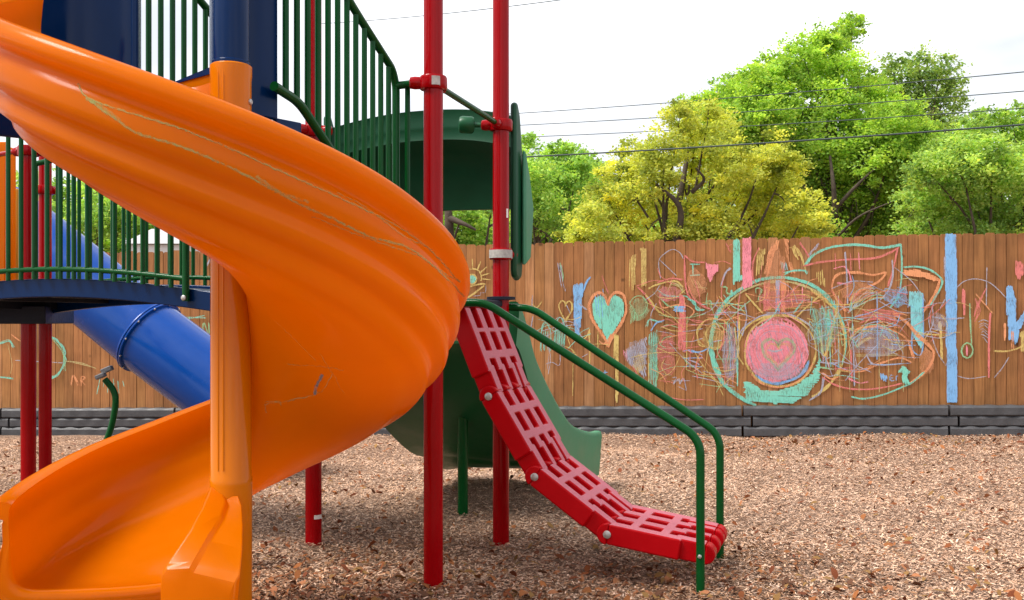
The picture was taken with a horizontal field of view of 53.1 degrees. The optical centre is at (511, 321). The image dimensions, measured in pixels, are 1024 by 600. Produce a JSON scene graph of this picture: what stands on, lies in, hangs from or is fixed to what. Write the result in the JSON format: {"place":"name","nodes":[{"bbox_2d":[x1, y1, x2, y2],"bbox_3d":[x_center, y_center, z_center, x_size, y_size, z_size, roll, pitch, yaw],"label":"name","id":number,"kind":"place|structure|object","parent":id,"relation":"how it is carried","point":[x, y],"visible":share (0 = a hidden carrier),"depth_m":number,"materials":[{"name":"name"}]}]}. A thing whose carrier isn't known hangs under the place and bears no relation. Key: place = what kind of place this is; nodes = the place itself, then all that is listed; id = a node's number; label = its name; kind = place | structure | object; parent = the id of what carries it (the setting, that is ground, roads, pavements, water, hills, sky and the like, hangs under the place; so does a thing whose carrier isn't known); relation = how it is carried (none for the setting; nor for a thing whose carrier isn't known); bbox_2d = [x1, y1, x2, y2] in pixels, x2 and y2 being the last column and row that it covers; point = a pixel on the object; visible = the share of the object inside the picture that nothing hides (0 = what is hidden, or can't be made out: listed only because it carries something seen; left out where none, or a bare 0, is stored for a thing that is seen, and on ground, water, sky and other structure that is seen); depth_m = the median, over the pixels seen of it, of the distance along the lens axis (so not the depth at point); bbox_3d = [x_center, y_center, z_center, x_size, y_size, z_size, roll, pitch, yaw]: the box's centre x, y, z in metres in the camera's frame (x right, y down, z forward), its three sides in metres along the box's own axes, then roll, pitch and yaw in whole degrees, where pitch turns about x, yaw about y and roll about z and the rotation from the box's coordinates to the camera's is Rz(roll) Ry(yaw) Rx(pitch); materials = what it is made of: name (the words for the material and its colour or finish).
{"place":"outdoors","nodes":[
{"label":"outdoors","id":0,"kind":"place"},
{"bbox_2d":[322,0,559,23],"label":"power line","id":1,"kind":"object","parent":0,"point":[458,12],"visible":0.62,"depth_m":18.92,"materials":[{"name":"grey rubber"}]},
{"bbox_2d":[0,432,1023,599],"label":"ground","id":2,"kind":"structure","parent":0,"point":[678,506],"depth_m":5.91,"materials":[{"name":"brown wood"}]},
{"bbox_2d":[0,142,73,481],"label":"play tower","id":3,"kind":"structure","parent":2,"relation":"on","point":[29,318],"depth_m":6.35,"materials":[{"name":"red metal"}]},
{"bbox_2d":[0,137,209,312],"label":"arched bridge","id":4,"kind":"structure","parent":3,"relation":"on","point":[58,294],"depth_m":4.83,"materials":[{"name":"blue metal"}]},
{"bbox_2d":[1,427,134,435],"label":"landscape timber","id":5,"kind":"object","parent":2,"relation":"on","point":[65,430],"visible":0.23,"depth_m":10.32,"materials":[{"name":"black plastic"}]},
{"bbox_2d":[10,417,158,426],"bbox_3d":[-4.187,1.019,10.358,1.828,0.097,0.126,-1,0,7],"label":"landscape timber","id":6,"kind":"object","parent":5,"relation":"on","point":[91,422],"visible":0.41,"depth_m":10.31,"materials":[{"name":"black plastic"}]},
{"bbox_2d":[1,407,177,417],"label":"landscape timber","id":7,"kind":"object","parent":6,"relation":"on","point":[123,412],"visible":0.76,"depth_m":10.30,"materials":[{"name":"black plastic"}]},
{"bbox_2d":[16,166,153,252],"bbox_3d":[-9.430,-1.321,24.924,8.140,5.273,5.091,0,0,-7],"label":"broadleaf tree","id":8,"kind":"object","parent":2,"relation":"on","point":[106,223],"visible":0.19,"depth_m":24.06,"materials":[{"name":"green plant"}]},
{"bbox_2d":[16,187,209,439],"bbox_3d":[-2.954,0.069,7.787,2.675,2.272,0.658,0,0,16],"label":"tube slide","id":9,"kind":"object","parent":2,"relation":"on","point":[163,350],"visible":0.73,"depth_m":7.49,"materials":[{"name":"blue plastic"}]},
{"bbox_2d":[131,229,199,252],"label":"white house","id":10,"kind":"structure","parent":2,"relation":"on","point":[163,241],"depth_m":17.00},
{"bbox_2d":[0,0,469,599],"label":"spiral slide","id":11,"kind":"object","parent":2,"relation":"on","point":[338,288],"visible":1,"depth_m":3.09,"materials":[{"name":"orange plastic"}]},
{"bbox_2d":[146,0,517,587],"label":"play tower","id":12,"kind":"structure","parent":2,"relation":"on","point":[431,82],"depth_m":4.20,"materials":[{"name":"red metal"}]},
{"bbox_2d":[372,427,391,435],"bbox_3d":[-0.597,1.068,9.936,1.828,0.097,0.126,-1,0,7],"label":"landscape timber","id":13,"kind":"object","parent":2,"relation":"on","point":[383,431],"visible":0.01,"depth_m":9.96,"materials":[{"name":"black plastic"}]},
{"bbox_2d":[324,102,601,515],"bbox_3d":[-0.199,0.043,6.132,1.130,2.313,1.872,0,0,18],"label":"green slide","id":14,"kind":"object","parent":2,"relation":"on","point":[467,186],"visible":0.44,"depth_m":5.47,"materials":[{"name":"plastic"}]},
{"bbox_2d":[443,210,510,247],"bbox_3d":[-1.029,-0.399,14.767,2.631,3.438,3.231,0,0,0],"label":"gnarled tree","id":15,"kind":"object","parent":2,"relation":"on","point":[476,230],"visible":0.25,"depth_m":13.79,"materials":[{"name":"green plant"}]},
{"bbox_2d":[0,233,1023,436],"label":"wooden fence","id":16,"kind":"object","parent":2,"relation":"on","point":[913,319],"visible":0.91,"depth_m":9.68,"materials":[{"name":"brown wood"}]},
{"bbox_2d":[0,431,1023,599],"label":"fallen leaves","id":17,"kind":"object","parent":2,"relation":"on","point":[668,578],"visible":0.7,"depth_m":4.71,"materials":[{"name":"plant"}]},
{"bbox_2d":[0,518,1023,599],"bbox_3d":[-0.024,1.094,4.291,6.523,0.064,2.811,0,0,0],"label":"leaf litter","id":18,"kind":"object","parent":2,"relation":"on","point":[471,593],"visible":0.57,"depth_m":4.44,"materials":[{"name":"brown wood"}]},
{"bbox_2d":[465,130,610,245],"bbox_3d":[0.622,-1.396,21.102,3.665,5.425,3.860,0,0,-22],"label":"broadleaf tree","id":19,"kind":"object","parent":2,"relation":"on","point":[556,182],"visible":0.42,"depth_m":20.48,"materials":[{"name":"green plant"}]},
{"bbox_2d":[457,299,727,592],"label":"climbing ramp","id":20,"kind":"structure","parent":2,"relation":"on","point":[557,474],"depth_m":4.51,"materials":[{"name":"red plastic"}]},
{"bbox_2d":[527,157,760,241],"bbox_3d":[3.928,-2.204,33.159,9.027,7.033,5.859,0,0,0],"label":"broadleaf tree","id":21,"kind":"object","parent":2,"relation":"on","point":[599,181],"visible":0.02,"depth_m":31.99,"materials":[{"name":"green plant"}]},
{"bbox_2d":[576,426,741,436],"bbox_3d":[1.241,1.044,9.723,1.828,0.097,0.126,-1,0,7],"label":"landscape timber","id":22,"kind":"object","parent":2,"relation":"on","point":[722,430],"visible":0.36,"depth_m":9.65,"materials":[{"name":"black plastic"}]},
{"bbox_2d":[566,416,750,426],"bbox_3d":[1.326,0.948,9.719,1.828,0.097,0.126,-1,0,7],"label":"landscape timber","id":23,"kind":"object","parent":22,"relation":"on","point":[714,421],"visible":0.65,"depth_m":9.67,"materials":[{"name":"black plastic"}]},
{"bbox_2d":[559,405,741,416],"bbox_3d":[1.241,0.853,9.723,1.828,0.097,0.126,-1,0,7],"label":"landscape timber","id":24,"kind":"object","parent":23,"relation":"on","point":[623,411],"visible":0.81,"depth_m":9.68,"materials":[{"name":"grey wood"}]},
{"bbox_2d":[551,92,840,244],"bbox_3d":[2.998,-1.198,17.042,4.975,5.030,4.286,0,0,0],"label":"oak tree","id":25,"kind":"object","parent":2,"relation":"on","point":[685,219],"visible":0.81,"depth_m":16.25,"materials":[{"name":"yellow plant"}]},
{"bbox_2d":[667,11,955,237],"bbox_3d":[7.236,-3.099,24.101,7.286,8.820,4.929,0,0,0],"label":"broadleaf tree","id":26,"kind":"object","parent":2,"relation":"on","point":[852,187],"visible":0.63,"depth_m":23.11,"materials":[{"name":"green plant"}]},
{"bbox_2d":[742,426,947,436],"bbox_3d":[3.078,1.021,9.510,1.828,0.097,0.126,-1,0,7],"label":"landscape timber","id":27,"kind":"object","parent":2,"relation":"on","point":[765,431],"visible":0.73,"depth_m":9.47,"materials":[{"name":"black plastic"}]},
{"bbox_2d":[752,416,957,426],"bbox_3d":[3.164,0.924,9.506,1.828,0.097,0.126,-1,0,7],"label":"landscape timber","id":28,"kind":"object","parent":27,"relation":"on","point":[790,421],"visible":0.82,"depth_m":9.45,"materials":[{"name":"black plastic"}]},
{"bbox_2d":[742,405,947,415],"bbox_3d":[3.078,0.830,9.510,1.828,0.097,0.126,-1,0,7],"label":"landscape timber","id":29,"kind":"object","parent":28,"relation":"on","point":[860,410],"visible":1,"depth_m":9.46,"materials":[{"name":"black plastic"}]},
{"bbox_2d":[864,40,976,176],"bbox_3d":[12.228,-3.499,30.858,3.423,9.620,2.915,0,0,0],"label":"loose tree","id":30,"kind":"object","parent":2,"relation":"on","point":[933,72],"visible":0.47,"depth_m":30.35,"materials":[{"name":"green plant"}]},
{"bbox_2d":[886,99,1023,236],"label":"broadleaf tree","id":31,"kind":"object","parent":2,"relation":"on","point":[969,184],"visible":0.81,"depth_m":17.95,"materials":[{"name":"green plant"}]},
{"bbox_2d":[948,426,1023,435],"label":"landscape timber","id":32,"kind":"object","parent":2,"relation":"on","point":[982,430],"visible":0.71,"depth_m":9.31,"materials":[{"name":"grey wood"}]},
{"bbox_2d":[957,416,1023,425],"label":"landscape timber","id":33,"kind":"object","parent":32,"relation":"on","point":[990,420],"visible":0.84,"depth_m":9.31,"materials":[{"name":"grey wood"}]},
{"bbox_2d":[948,404,1023,415],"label":"landscape timber","id":34,"kind":"object","parent":33,"relation":"on","point":[987,410],"visible":0.99,"depth_m":9.31,"materials":[{"name":"grey wood"}]},
{"bbox_2d":[0,0,1023,248],"label":"sky","id":35,"kind":"structure","parent":0,"point":[567,55],"materials":[{"name":"white"}]},
{"bbox_2d":[510,71,1023,113],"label":"power line","id":36,"kind":"object","parent":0,"point":[793,92],"visible":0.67,"depth_m":20.69,"materials":[{"name":"grey rubber"}]},
{"bbox_2d":[520,91,1023,125],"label":"power line","id":37,"kind":"object","parent":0,"point":[800,108],"visible":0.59,"depth_m":20.45,"materials":[{"name":"grey rubber"}]},
{"bbox_2d":[521,108,1023,137],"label":"power line","id":38,"kind":"object","parent":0,"point":[808,122],"visible":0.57,"depth_m":20.33,"materials":[{"name":"grey rubber"}]},
{"bbox_2d":[526,124,1023,156],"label":"power line","id":39,"kind":"object","parent":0,"point":[785,141],"visible":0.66,"depth_m":13.52,"materials":[{"name":"grey rubber"}]},
{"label":"landscape timber","id":40,"kind":"object","parent":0,"visible":0},
{"bbox_2d":[0,418,9,426],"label":"landscape timber","id":41,"kind":"object","parent":40,"relation":"on","point":[4,422],"visible":0.68,"depth_m":10.42,"materials":[{"name":"grey wood"}]}
]}

